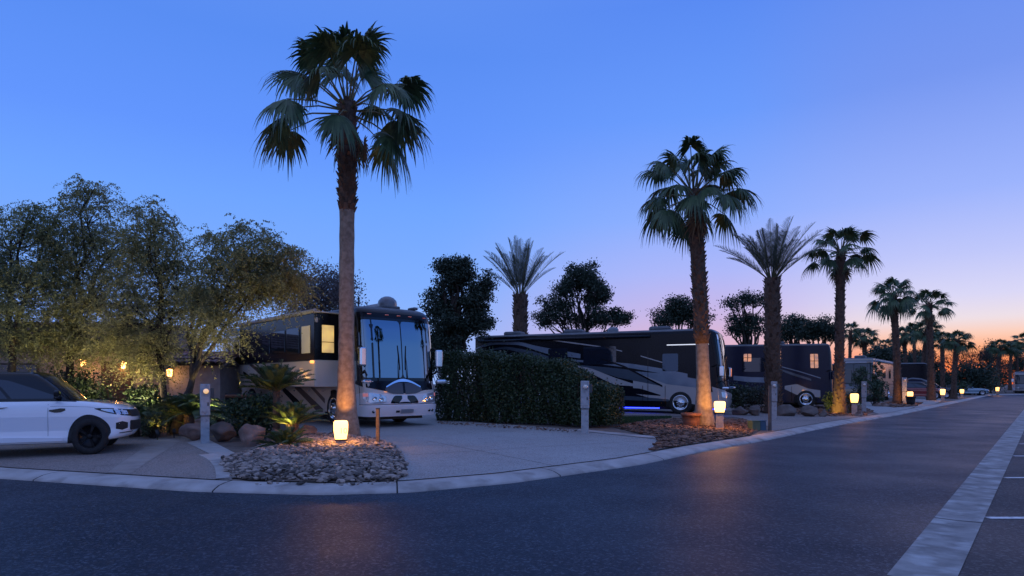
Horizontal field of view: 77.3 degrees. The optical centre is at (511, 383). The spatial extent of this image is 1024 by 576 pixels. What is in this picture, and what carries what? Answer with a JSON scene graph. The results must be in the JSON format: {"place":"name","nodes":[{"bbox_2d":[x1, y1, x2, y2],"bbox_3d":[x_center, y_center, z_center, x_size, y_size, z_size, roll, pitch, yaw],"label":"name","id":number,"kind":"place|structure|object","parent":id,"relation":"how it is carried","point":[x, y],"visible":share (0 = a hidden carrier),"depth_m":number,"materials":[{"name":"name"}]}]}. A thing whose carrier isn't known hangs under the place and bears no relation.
{"place":"outdoors","nodes":[
{"label":"outdoors","id":0,"kind":"place"},
{"bbox_2d":[270,409,657,480],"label":"driveway","id":1,"kind":"structure","parent":0,"point":[409,438],"depth_m":14.88,"materials":[{"name":"concrete"}]},
{"bbox_2d":[223,296,445,423],"bbox_3d":[-7.800,-0.773,24.201,3.660,4.170,12.980,0,0,-42],"label":"motorhome","id":2,"kind":"object","parent":1,"relation":"on","point":[394,373],"visible":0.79,"depth_m":20.10,"materials":[{"name":"metal"}]},
{"bbox_2d":[302,388,314,410],"bbox_3d":[-6.956,0.512,21.848,0.025,0.780,1.060,0,0,-42],"label":"bay door","id":3,"kind":"structure","parent":2,"relation":"in","point":[309,391],"depth_m":21.80,"materials":[{"name":"beige metal"}]},
{"bbox_2d":[316,388,330,411],"bbox_3d":[-6.220,0.512,21.023,0.025,0.780,1.060,0,0,-42],"label":"bay door","id":4,"kind":"structure","parent":2,"relation":"in","point":[325,392],"depth_m":20.95,"materials":[{"name":"beige metal"}]},
{"bbox_2d":[437,421,576,431],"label":"fallen leaves","id":5,"kind":"object","parent":1,"relation":"on","point":[519,426],"visible":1,"depth_m":19.99,"materials":[{"name":"brown plant"}]},
{"bbox_2d":[581,381,591,433],"bbox_3d":[2.108,0.714,18.141,0.327,1.610,0.375,0,0,9],"label":"utility pedestal","id":6,"kind":"object","parent":1,"relation":"on","point":[586,388],"visible":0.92,"depth_m":18.10,"materials":[{"name":"grey metal"}]},
{"bbox_2d":[0,395,1023,575],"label":"road","id":7,"kind":"structure","parent":0,"point":[869,498],"depth_m":7.56,"materials":[{"name":"grey asphalt"}]},
{"bbox_2d":[0,394,1023,494],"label":"kerb","id":8,"kind":"structure","parent":7,"relation":"on","point":[181,484],"depth_m":10.37,"materials":[{"name":"grey concrete"}]},
{"bbox_2d":[255,480,395,485],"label":"stray pebbles","id":9,"kind":"object","parent":8,"relation":"on","point":[301,482],"visible":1,"depth_m":9.53,"materials":[{"name":"grey gravel"}]},
{"bbox_2d":[887,410,1023,575],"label":"gutter","id":10,"kind":"object","parent":7,"relation":"on","point":[942,544],"visible":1,"depth_m":7.39,"materials":[{"name":"grey concrete"}]},
{"bbox_2d":[0,384,1023,482],"bbox_3d":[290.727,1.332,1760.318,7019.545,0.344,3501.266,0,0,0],"label":"ground","id":11,"kind":"structure","parent":0,"point":[235,444],"depth_m":19.23,"materials":[{"name":"grey concrete"}]},
{"bbox_2d":[0,193,102,377],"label":"feathery tree","id":12,"kind":"object","parent":11,"relation":"on","point":[11,307],"visible":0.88,"depth_m":18.20,"materials":[{"name":"green plant"}]},
{"bbox_2d":[1,173,156,389],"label":"feathery tree","id":13,"kind":"object","parent":11,"relation":"on","point":[96,250],"visible":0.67,"depth_m":18.96,"materials":[{"name":"green plant"}]},
{"bbox_2d":[49,367,122,400],"bbox_3d":[-13.514,0.453,19.488,2.774,2.198,2.332,0,0,0],"label":"shrub","id":14,"kind":"object","parent":11,"relation":"on","point":[84,383],"visible":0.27,"depth_m":19.40,"materials":[{"name":"green plant"}]},
{"bbox_2d":[0,322,192,401],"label":"house","id":15,"kind":"structure","parent":11,"relation":"on","point":[117,391],"depth_m":23.80,"materials":[{"name":"paint"}]},
{"bbox_2d":[0,363,38,371],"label":"wall","id":16,"kind":"structure","parent":15,"relation":"in","point":[4,367],"depth_m":22.96,"materials":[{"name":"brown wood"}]},
{"bbox_2d":[0,434,231,479],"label":"car pad","id":17,"kind":"object","parent":11,"relation":"on","point":[182,458],"visible":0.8,"depth_m":12.45,"materials":[{"name":"concrete"}]},
{"bbox_2d":[0,372,140,454],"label":"parked car","id":18,"kind":"object","parent":17,"relation":"on","point":[41,408],"visible":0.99,"depth_m":12.92,"materials":[{"name":"white metal"}]},
{"bbox_2d":[109,437,179,472],"bbox_3d":[-7.624,1.428,13.646,0.600,0.108,6.502,0,0,-22],"label":"paving band","id":19,"kind":"object","parent":17,"relation":"on","point":[146,454],"visible":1,"depth_m":12.85,"materials":[{"name":"grey concrete"}]},
{"bbox_2d":[198,453,235,479],"bbox_3d":[-5.300,1.460,11.550,0.416,0.092,3.434,0,0,-30],"label":"concrete edging","id":20,"kind":"object","parent":17,"relation":"on","point":[214,459],"visible":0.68,"depth_m":11.48,"materials":[{"name":"grey concrete"}]},
{"bbox_2d":[60,195,220,432],"bbox_3d":[-10.052,-1.962,18.133,4.121,6.881,4.413,0,0,0],"label":"feathery tree","id":21,"kind":"object","parent":11,"relation":"on","point":[160,271],"visible":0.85,"depth_m":17.75,"materials":[{"name":"green plant"}]},
{"bbox_2d":[123,383,171,422],"bbox_3d":[-10.613,0.686,18.623,1.305,1.603,1.250,0,0,0],"label":"shrub","id":22,"kind":"object","parent":11,"relation":"on","point":[143,391],"visible":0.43,"depth_m":18.39,"materials":[{"name":"green plant"}]},
{"bbox_2d":[119,398,183,436],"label":"sago palm","id":23,"kind":"object","parent":11,"relation":"on","point":[140,406],"visible":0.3,"depth_m":16.74,"materials":[{"name":"green plant"}]},
{"bbox_2d":[140,409,169,438],"bbox_3d":[-9.113,1.038,16.300,0.829,0.834,0.783,0,0,0],"label":"shrub","id":24,"kind":"object","parent":11,"relation":"on","point":[151,421],"visible":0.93,"depth_m":16.19,"materials":[{"name":"green plant"}]},
{"bbox_2d":[140,392,231,425],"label":"sago palm","id":25,"kind":"object","parent":11,"relation":"on","point":[189,408],"visible":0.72,"depth_m":16.95,"materials":[{"name":"green plant"}]},
{"bbox_2d":[178,423,200,440],"bbox_3d":[-7.807,1.187,15.723,0.578,0.456,0.421,0,0,21],"label":"boulder","id":26,"kind":"object","parent":11,"relation":"on","point":[191,431],"visible":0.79,"depth_m":15.60,"materials":[{"name":"stone"}]},
{"bbox_2d":[164,351,241,420],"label":"outbuilding","id":27,"kind":"structure","parent":11,"relation":"on","point":[224,382],"depth_m":23.09,"materials":[{"name":"grey paint"}]},
{"bbox_2d":[187,439,233,455],"bbox_3d":[-6.700,1.401,14.151,0.542,0.063,4.492,0,0,-34],"label":"concrete pad","id":28,"kind":"object","parent":11,"relation":"on","point":[212,447],"visible":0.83,"depth_m":13.94,"materials":[{"name":"grey concrete"}]},
{"bbox_2d":[200,384,213,443],"bbox_3d":[-7.132,0.754,14.969,0.307,1.507,0.358,0,0,-26],"label":"utility pedestal","id":29,"kind":"object","parent":28,"relation":"on","point":[206,392],"visible":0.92,"depth_m":14.92,"materials":[{"name":"beige metal"}]},
{"bbox_2d":[195,401,235,423],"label":"sago palm","id":30,"kind":"object","parent":11,"relation":"on","point":[217,420],"visible":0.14,"depth_m":18.82,"materials":[{"name":"green plant"}]},
{"bbox_2d":[210,421,236,441],"bbox_3d":[-7.011,1.164,15.485,0.622,0.522,0.448,0,0,30],"label":"boulder","id":31,"kind":"object","parent":11,"relation":"on","point":[221,431],"visible":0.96,"depth_m":15.38,"materials":[{"name":"brown stone"}]},
{"bbox_2d":[154,213,331,434],"bbox_3d":[-7.503,-1.563,17.522,4.758,6.125,4.102,0,0,0],"label":"feathery tree","id":32,"kind":"object","parent":11,"relation":"on","point":[244,271],"visible":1,"depth_m":17.18,"materials":[{"name":"green plant"}]},
{"bbox_2d":[219,388,282,437],"bbox_3d":[-6.621,0.745,16.149,1.721,1.411,1.680,0,0,0],"label":"shrub","id":33,"kind":"object","parent":11,"relation":"on","point":[240,411],"visible":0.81,"depth_m":15.85,"materials":[{"name":"green plant"}]},
{"bbox_2d":[238,424,265,446],"bbox_3d":[-5.895,1.238,14.520,0.635,0.684,0.436,0,0,9],"label":"boulder","id":34,"kind":"object","parent":11,"relation":"on","point":[248,433],"visible":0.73,"depth_m":14.39,"materials":[{"name":"stone"}]},
{"bbox_2d":[237,359,315,429],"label":"sago palm","id":35,"kind":"object","parent":11,"relation":"on","point":[277,376],"visible":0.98,"depth_m":15.41,"materials":[{"name":"green plant"}]},
{"bbox_2d":[251,426,317,448],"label":"sago palm","id":36,"kind":"object","parent":11,"relation":"on","point":[287,435],"visible":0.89,"depth_m":13.53,"materials":[{"name":"green plant"}]},
{"bbox_2d":[255,399,330,433],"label":"sago palm","id":37,"kind":"object","parent":11,"relation":"on","point":[290,413],"visible":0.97,"depth_m":15.03,"materials":[{"name":"green plant"}]},
{"bbox_2d":[218,432,408,483],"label":"river pebbles","id":38,"kind":"object","parent":11,"relation":"on","point":[353,457],"visible":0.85,"depth_m":11.08,"materials":[{"name":"grey gravel"}]},
{"bbox_2d":[333,420,347,443],"bbox_3d":[-3.611,1.122,13.499,0.300,0.704,0.303,0,0,-15],"label":"bollard lamp","id":39,"kind":"object","parent":38,"relation":"on","point":[340,430],"visible":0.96,"depth_m":13.37,"materials":[{"name":"glass"}]},
{"bbox_2d":[376,408,379,442],"bbox_3d":[-2.954,1.015,14.100,0.086,0.971,0.086,0,0,0],"label":"marker post","id":40,"kind":"object","parent":38,"relation":"on","point":[377,424],"visible":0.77,"depth_m":14.06,"materials":[{"name":"brown wood"}]},
{"bbox_2d":[276,256,369,315],"bbox_3d":[-12.172,-3.520,39.944,6.377,9.691,5.233,0,0,0],"label":"ash tree","id":41,"kind":"object","parent":11,"relation":"on","point":[329,289],"visible":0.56,"depth_m":39.37,"materials":[{"name":"green plant"}]},
{"bbox_2d":[253,21,436,434],"bbox_3d":[-4.332,-3.727,16.698,4.818,10.280,5.104,0,0,0],"label":"fan palm","id":42,"kind":"object","parent":11,"relation":"on","point":[344,46],"visible":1,"depth_m":16.38,"materials":[{"name":"green plant"}]},
{"bbox_2d":[418,253,501,405],"bbox_3d":[-2.793,-2.475,31.031,4.615,7.729,3.231,0,0,0],"label":"dark tree","id":43,"kind":"object","parent":11,"relation":"on","point":[452,327],"visible":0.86,"depth_m":30.51,"materials":[{"name":"green plant"}]},
{"bbox_2d":[483,235,563,333],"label":"date palm","id":44,"kind":"object","parent":11,"relation":"on","point":[520,315],"visible":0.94,"depth_m":41.59,"materials":[{"name":"green plant"}]},
{"bbox_2d":[433,343,624,425],"bbox_3d":[0.350,-0.120,22.353,6.906,2.990,2.455,0,0,27],"label":"hedge","id":45,"kind":"object","parent":11,"relation":"on","point":[606,398],"visible":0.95,"depth_m":21.70,"materials":[{"name":"green plant"}]},
{"bbox_2d":[529,257,637,332],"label":"dark tree","id":46,"kind":"object","parent":11,"relation":"on","point":[590,282],"visible":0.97,"depth_m":47.52,"materials":[{"name":"green plant"}]},
{"bbox_2d":[577,429,657,438],"bbox_3d":[3.045,1.412,18.140,0.556,0.076,3.459,0,0,-42],"label":"concrete edging","id":47,"kind":"object","parent":11,"relation":"on","point":[636,435],"visible":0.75,"depth_m":17.99,"materials":[{"name":"grey concrete"}]},
{"bbox_2d":[613,415,671,424],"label":"lawn grass","id":48,"kind":"structure","parent":11,"relation":"on","point":[631,419],"depth_m":24.53,"materials":[{"name":"green plant"}]},
{"bbox_2d":[646,292,717,328],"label":"tree","id":49,"kind":"object","parent":11,"relation":"on","point":[676,312],"visible":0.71,"depth_m":55.46,"materials":[{"name":"green plant"}]},
{"bbox_2d":[615,417,760,450],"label":"wood chips","id":50,"kind":"object","parent":11,"relation":"on","point":[734,427],"visible":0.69,"depth_m":18.88,"materials":[{"name":"brown gravel"}]},
{"bbox_2d":[681,413,701,425],"bbox_3d":[5.824,1.208,20.800,0.670,0.530,0.670,0,0,0],"label":"plant pot","id":51,"kind":"object","parent":50,"relation":"on","point":[689,419],"visible":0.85,"depth_m":20.56,"materials":[{"name":"ceramic"}]},
{"bbox_2d":[714,401,724,427],"bbox_3d":[6.425,1.032,19.800,0.340,0.994,0.340,0,0,18],"label":"bollard lamp","id":52,"kind":"object","parent":50,"relation":"on","point":[719,407],"visible":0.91,"depth_m":19.67,"materials":[{"name":"stone"}]},
{"bbox_2d":[633,135,762,427],"bbox_3d":[6.150,-3.146,21.418,4.303,9.387,4.210,0,0,0],"label":"fan palm","id":53,"kind":"object","parent":11,"relation":"on","point":[693,228],"visible":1,"depth_m":21.01,"materials":[{"name":"green plant"}]},
{"bbox_2d":[716,287,764,344],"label":"tree","id":54,"kind":"object","parent":11,"relation":"on","point":[748,327],"visible":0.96,"depth_m":49.83,"materials":[{"name":"green plant"}]},
{"bbox_2d":[729,382,760,410],"bbox_3d":[11.452,0.697,32.097,2.338,1.676,1.858,0,0,0],"label":"shrub","id":55,"kind":"object","parent":11,"relation":"on","point":[735,393],"visible":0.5,"depth_m":31.94,"materials":[{"name":"green plant"}]},
{"bbox_2d":[738,381,764,411],"bbox_3d":[12.045,0.655,31.501,1.868,1.606,1.887,0,0,0],"label":"shrub","id":56,"kind":"object","parent":11,"relation":"on","point":[754,393],"visible":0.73,"depth_m":31.30,"materials":[{"name":"green plant"}]},
{"bbox_2d":[747,420,760,430],"bbox_3d":[7.749,1.345,20.500,0.324,0.358,0.294,0,0,-14],"label":"utility box","id":57,"kind":"object","parent":11,"relation":"on","point":[754,424],"visible":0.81,"depth_m":20.38,"materials":[{"name":"green metal"}]},
{"bbox_2d":[768,385,771,430],"bbox_3d":[8.302,0.807,20.600,0.098,1.573,0.098,0,0,0],"label":"marker post","id":58,"kind":"object","parent":11,"relation":"on","point":[769,407],"visible":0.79,"depth_m":20.56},
{"bbox_2d":[714,216,836,413],"bbox_3d":[12.402,-3.197,30.384,5.451,9.427,4.825,0,0,25],"label":"date palm","id":59,"kind":"object","parent":11,"relation":"on","point":[776,262],"visible":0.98,"depth_m":30.19,"materials":[{"name":"green plant"}]},
{"bbox_2d":[725,341,833,406],"bbox_3d":[12.559,-0.553,38.592,12.248,3.890,3.341,0,0,13],"label":"motorhome","id":60,"kind":"object","parent":11,"relation":"on","point":[807,374],"visible":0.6,"depth_m":36.49,"materials":[{"name":"metal"}]},
{"bbox_2d":[742,358,765,371],"bbox_3d":[14.201,-1.108,36.904,1.800,0.800,0.011,0,0,13],"label":"side window","id":61,"kind":"structure","parent":60,"relation":"in","point":[756,364],"depth_m":36.94,"materials":[{"name":"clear glass"}]},
{"bbox_2d":[777,405,796,415],"bbox_3d":[12.226,1.265,28.698,1.034,0.696,0.615,0,0,10],"label":"boulder","id":62,"kind":"object","parent":11,"relation":"on","point":[786,410],"visible":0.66,"depth_m":28.51,"materials":[{"name":"grey stone"}]},
{"bbox_2d":[780,312,814,343],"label":"dark tree","id":63,"kind":"object","parent":11,"relation":"on","point":[789,323],"visible":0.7,"depth_m":61.62,"materials":[{"name":"green plant"}]},
{"bbox_2d":[800,405,817,416],"bbox_3d":[13.304,1.247,28.726,0.798,0.610,0.666,0,0,-5],"label":"boulder","id":64,"kind":"object","parent":11,"relation":"on","point":[808,410],"visible":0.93,"depth_m":28.54,"materials":[{"name":"grey stone"}]},
{"bbox_2d":[746,404,873,415],"bbox_3d":[18.337,1.410,35.757,15.808,0.136,6.303,0,0,-41],"label":"gravel bed","id":65,"kind":"object","parent":11,"relation":"on","point":[828,413],"visible":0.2,"depth_m":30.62,"materials":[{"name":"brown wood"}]},
{"bbox_2d":[850,394,858,413],"bbox_3d":[16.317,1.001,30.500,0.360,1.087,0.360,0,0,28],"label":"bollard lamp","id":66,"kind":"object","parent":65,"relation":"on","point":[854,398],"visible":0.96,"depth_m":30.38,"materials":[{"name":"stone"}]},
{"bbox_2d":[788,313,848,345],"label":"dark tree","id":67,"kind":"object","parent":11,"relation":"on","point":[813,330],"visible":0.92,"depth_m":59.49,"materials":[{"name":"green plant"}]},
{"bbox_2d":[819,390,832,411],"bbox_3d":[16.081,0.937,31.960,1.251,1.352,0.935,0,0,0],"label":"shrub","id":68,"kind":"object","parent":11,"relation":"on","point":[829,400],"visible":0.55,"depth_m":31.93,"materials":[{"name":"green plant"}]},
{"bbox_2d":[800,224,883,413],"bbox_3d":[16.328,-3.164,31.465,3.557,9.455,3.464,0,0,-16],"label":"fan palm","id":69,"kind":"object","parent":11,"relation":"on","point":[840,270],"visible":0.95,"depth_m":31.35,"materials":[{"name":"green plant"}]},
{"bbox_2d":[845,321,862,357],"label":"fan palm","id":70,"kind":"object","parent":11,"relation":"on","point":[856,335],"visible":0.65,"depth_m":91.75,"materials":[{"name":"green plant"}]},
{"bbox_2d":[849,365,870,403],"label":"shrub","id":71,"kind":"object","parent":11,"relation":"on","point":[858,379],"visible":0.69,"depth_m":44.97,"materials":[{"name":"green plant"}]},
{"bbox_2d":[847,327,879,354],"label":"fan palm","id":72,"kind":"object","parent":11,"relation":"on","point":[864,342],"visible":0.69,"depth_m":96.01,"materials":[{"name":"green plant"}]},
{"bbox_2d":[861,381,867,411],"bbox_3d":[18.436,0.720,33.433,0.328,1.707,0.375,0,0,29],"label":"utility pedestal","id":73,"kind":"object","parent":11,"relation":"on","point":[864,385],"visible":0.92,"depth_m":33.41,"materials":[{"name":"grey metal"}]},
{"bbox_2d":[844,355,893,399],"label":"motorhome","id":74,"kind":"object","parent":11,"relation":"on","point":[853,364],"visible":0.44,"depth_m":50.52,"materials":[{"name":"metal"}]},
{"bbox_2d":[870,361,885,402],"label":"shrub","id":75,"kind":"object","parent":11,"relation":"on","point":[874,376],"visible":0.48,"depth_m":45.94,"materials":[{"name":"green plant"}]},
{"bbox_2d":[832,363,926,390],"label":"motorhome","id":76,"kind":"object","parent":11,"relation":"on","point":[913,372],"visible":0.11,"depth_m":71.17,"materials":[{"name":"metal"}]},
{"bbox_2d":[866,377,892,405],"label":"shrub","id":77,"kind":"object","parent":11,"relation":"on","point":[876,387],"visible":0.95,"depth_m":41.79,"materials":[{"name":"green plant"}]},
{"bbox_2d":[859,342,909,361],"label":"dark tree","id":78,"kind":"object","parent":11,"relation":"on","point":[879,352],"visible":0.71,"depth_m":82.83,"materials":[{"name":"green plant"}]},
{"bbox_2d":[864,277,920,403],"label":"fan palm","id":79,"kind":"object","parent":11,"relation":"on","point":[894,308],"visible":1,"depth_m":46.70,"materials":[{"name":"green plant"}]},
{"bbox_2d":[888,326,914,362],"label":"fan palm","id":80,"kind":"object","parent":11,"relation":"on","point":[904,339],"visible":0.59,"depth_m":96.06,"materials":[{"name":"green plant"}]},
{"bbox_2d":[902,378,907,402],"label":"utility pedestal","id":81,"kind":"object","parent":11,"relation":"on","point":[904,385],"visible":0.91,"depth_m":46.39,"materials":[{"name":"grey metal"}]},
{"bbox_2d":[908,320,945,362],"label":"fan palm","id":82,"kind":"object","parent":11,"relation":"on","point":[918,336],"visible":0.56,"depth_m":89.71,"materials":[{"name":"green plant"}]},
{"bbox_2d":[907,347,947,370],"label":"dark tree","id":83,"kind":"object","parent":11,"relation":"on","point":[919,351],"visible":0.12,"depth_m":110.62,"materials":[{"name":"green plant"}]},
{"bbox_2d":[906,289,958,399],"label":"fan palm","id":84,"kind":"object","parent":11,"relation":"on","point":[928,315],"visible":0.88,"depth_m":56.75,"materials":[{"name":"green plant"}]},
{"bbox_2d":[933,331,957,387],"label":"fan palm","id":85,"kind":"object","parent":11,"relation":"on","point":[942,365],"visible":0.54,"depth_m":85.92,"materials":[{"name":"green plant"}]},
{"bbox_2d":[934,366,957,387],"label":"dark tree","id":86,"kind":"object","parent":11,"relation":"on","point":[937,378],"visible":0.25,"depth_m":96.50,"materials":[{"name":"green plant"}]},
{"bbox_2d":[937,329,977,398],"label":"fan palm","id":87,"kind":"object","parent":11,"relation":"on","point":[957,346],"visible":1,"depth_m":63.84,"materials":[{"name":"green plant"}]},
{"bbox_2d":[934,351,981,367],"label":"tree","id":88,"kind":"object","parent":11,"relation":"on","point":[951,362],"visible":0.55,"depth_m":94.99,"materials":[{"name":"green plant"}]},
{"bbox_2d":[946,385,988,394],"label":"parked car","id":89,"kind":"object","parent":11,"relation":"on","point":[978,391],"visible":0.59,"depth_m":83.93,"materials":[{"name":"white metal"}]},
{"bbox_2d":[945,356,1001,395],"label":"dark tree","id":90,"kind":"object","parent":11,"relation":"on","point":[981,376],"visible":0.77,"depth_m":86.74,"materials":[{"name":"green plant"}]},
{"bbox_2d":[958,350,1008,372],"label":"tree","id":91,"kind":"object","parent":11,"relation":"on","point":[987,354],"visible":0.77,"depth_m":107.52,"materials":[{"name":"green plant"}]},
{"bbox_2d":[975,338,1012,388],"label":"dark tree","id":92,"kind":"object","parent":11,"relation":"on","point":[1005,374],"visible":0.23,"depth_m":125.42,"materials":[{"name":"green plant"}]},
{"bbox_2d":[986,339,1017,390],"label":"fan palm","id":93,"kind":"object","parent":11,"relation":"on","point":[1000,351],"visible":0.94,"depth_m":117.67,"materials":[{"name":"green plant"}]},
{"bbox_2d":[994,354,1023,374],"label":"dark tree","id":94,"kind":"object","parent":11,"relation":"on","point":[1021,363],"visible":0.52,"depth_m":139.01,"materials":[{"name":"green plant"}]},
{"bbox_2d":[1003,341,1022,389],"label":"fan palm","id":95,"kind":"object","parent":11,"relation":"on","point":[1010,371],"visible":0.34,"depth_m":121.75,"materials":[{"name":"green plant"}]},
{"bbox_2d":[1010,332,1023,367],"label":"fan palm","id":96,"kind":"object","parent":11,"relation":"on","point":[1016,343],"visible":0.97,"depth_m":111.90,"materials":[{"name":"green plant"}]},
{"bbox_2d":[1011,372,1023,392],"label":"motorhome","id":97,"kind":"object","parent":11,"relation":"on","point":[1017,380],"visible":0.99,"depth_m":99.43,"materials":[{"name":"grey metal"}]},
{"bbox_2d":[0,0,1023,383],"label":"sky","id":98,"kind":"structure","parent":0,"point":[902,121],"materials":[{"name":"blue"}]},
{"bbox_2d":[622,407,876,430],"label":"driveway","id":99,"kind":"structure","parent":0,"point":[785,422],"depth_m":27.63,"materials":[{"name":"concrete"}]},
{"bbox_2d":[475,326,735,413],"bbox_3d":[4.303,-0.699,31.671,12.599,4.140,3.390,0,0,24],"label":"motorhome","id":100,"kind":"object","parent":99,"relation":"on","point":[653,367],"visible":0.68,"depth_m":29.57,"materials":[{"name":"metal"}]},
{"bbox_2d":[548,348,567,360],"bbox_3d":[2.230,-1.378,31.185,1.000,0.700,0.011,0,0,24],"label":"side window","id":101,"kind":"structure","parent":100,"relation":"in","point":[561,351],"depth_m":31.16,"materials":[{"name":"black glass"}]},
{"bbox_2d":[583,346,615,364],"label":"side window","id":102,"kind":"structure","parent":100,"relation":"in","point":[591,355],"depth_m":30.34,"materials":[{"name":"black glass"}]},
{"bbox_2d":[662,353,677,370],"bbox_3d":[7.170,-0.978,29.004,0.700,0.800,0.011,0,0,24],"label":"side window","id":103,"kind":"structure","parent":100,"relation":"in","point":[669,362],"depth_m":29.00,"materials":[{"name":"grey glass"}]},
{"bbox_2d":[771,381,779,419],"bbox_3d":[10.664,0.724,25.935,0.327,1.657,0.375,0,0,23],"label":"utility pedestal","id":104,"kind":"object","parent":99,"relation":"on","point":[775,386],"visible":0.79,"depth_m":25.91,"materials":[{"name":"grey metal"}]},
{"bbox_2d":[846,400,914,413],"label":"driveway","id":105,"kind":"structure","parent":0,"point":[879,410],"depth_m":38.25,"materials":[{"name":"concrete"}]},
{"bbox_2d":[889,396,940,407],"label":"driveway","id":106,"kind":"structure","parent":0,"point":[924,401],"depth_m":53.45,"materials":[{"name":"concrete"}]},
{"bbox_2d":[906,382,940,398],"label":"parked car","id":107,"kind":"object","parent":106,"relation":"on","point":[917,389],"visible":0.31,"depth_m":61.83,"materials":[{"name":"red metal"}]},
{"bbox_2d":[959,432,1023,575],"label":"parking lot","id":108,"kind":"structure","parent":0,"point":[997,548],"depth_m":6.79,"materials":[{"name":"concrete"}]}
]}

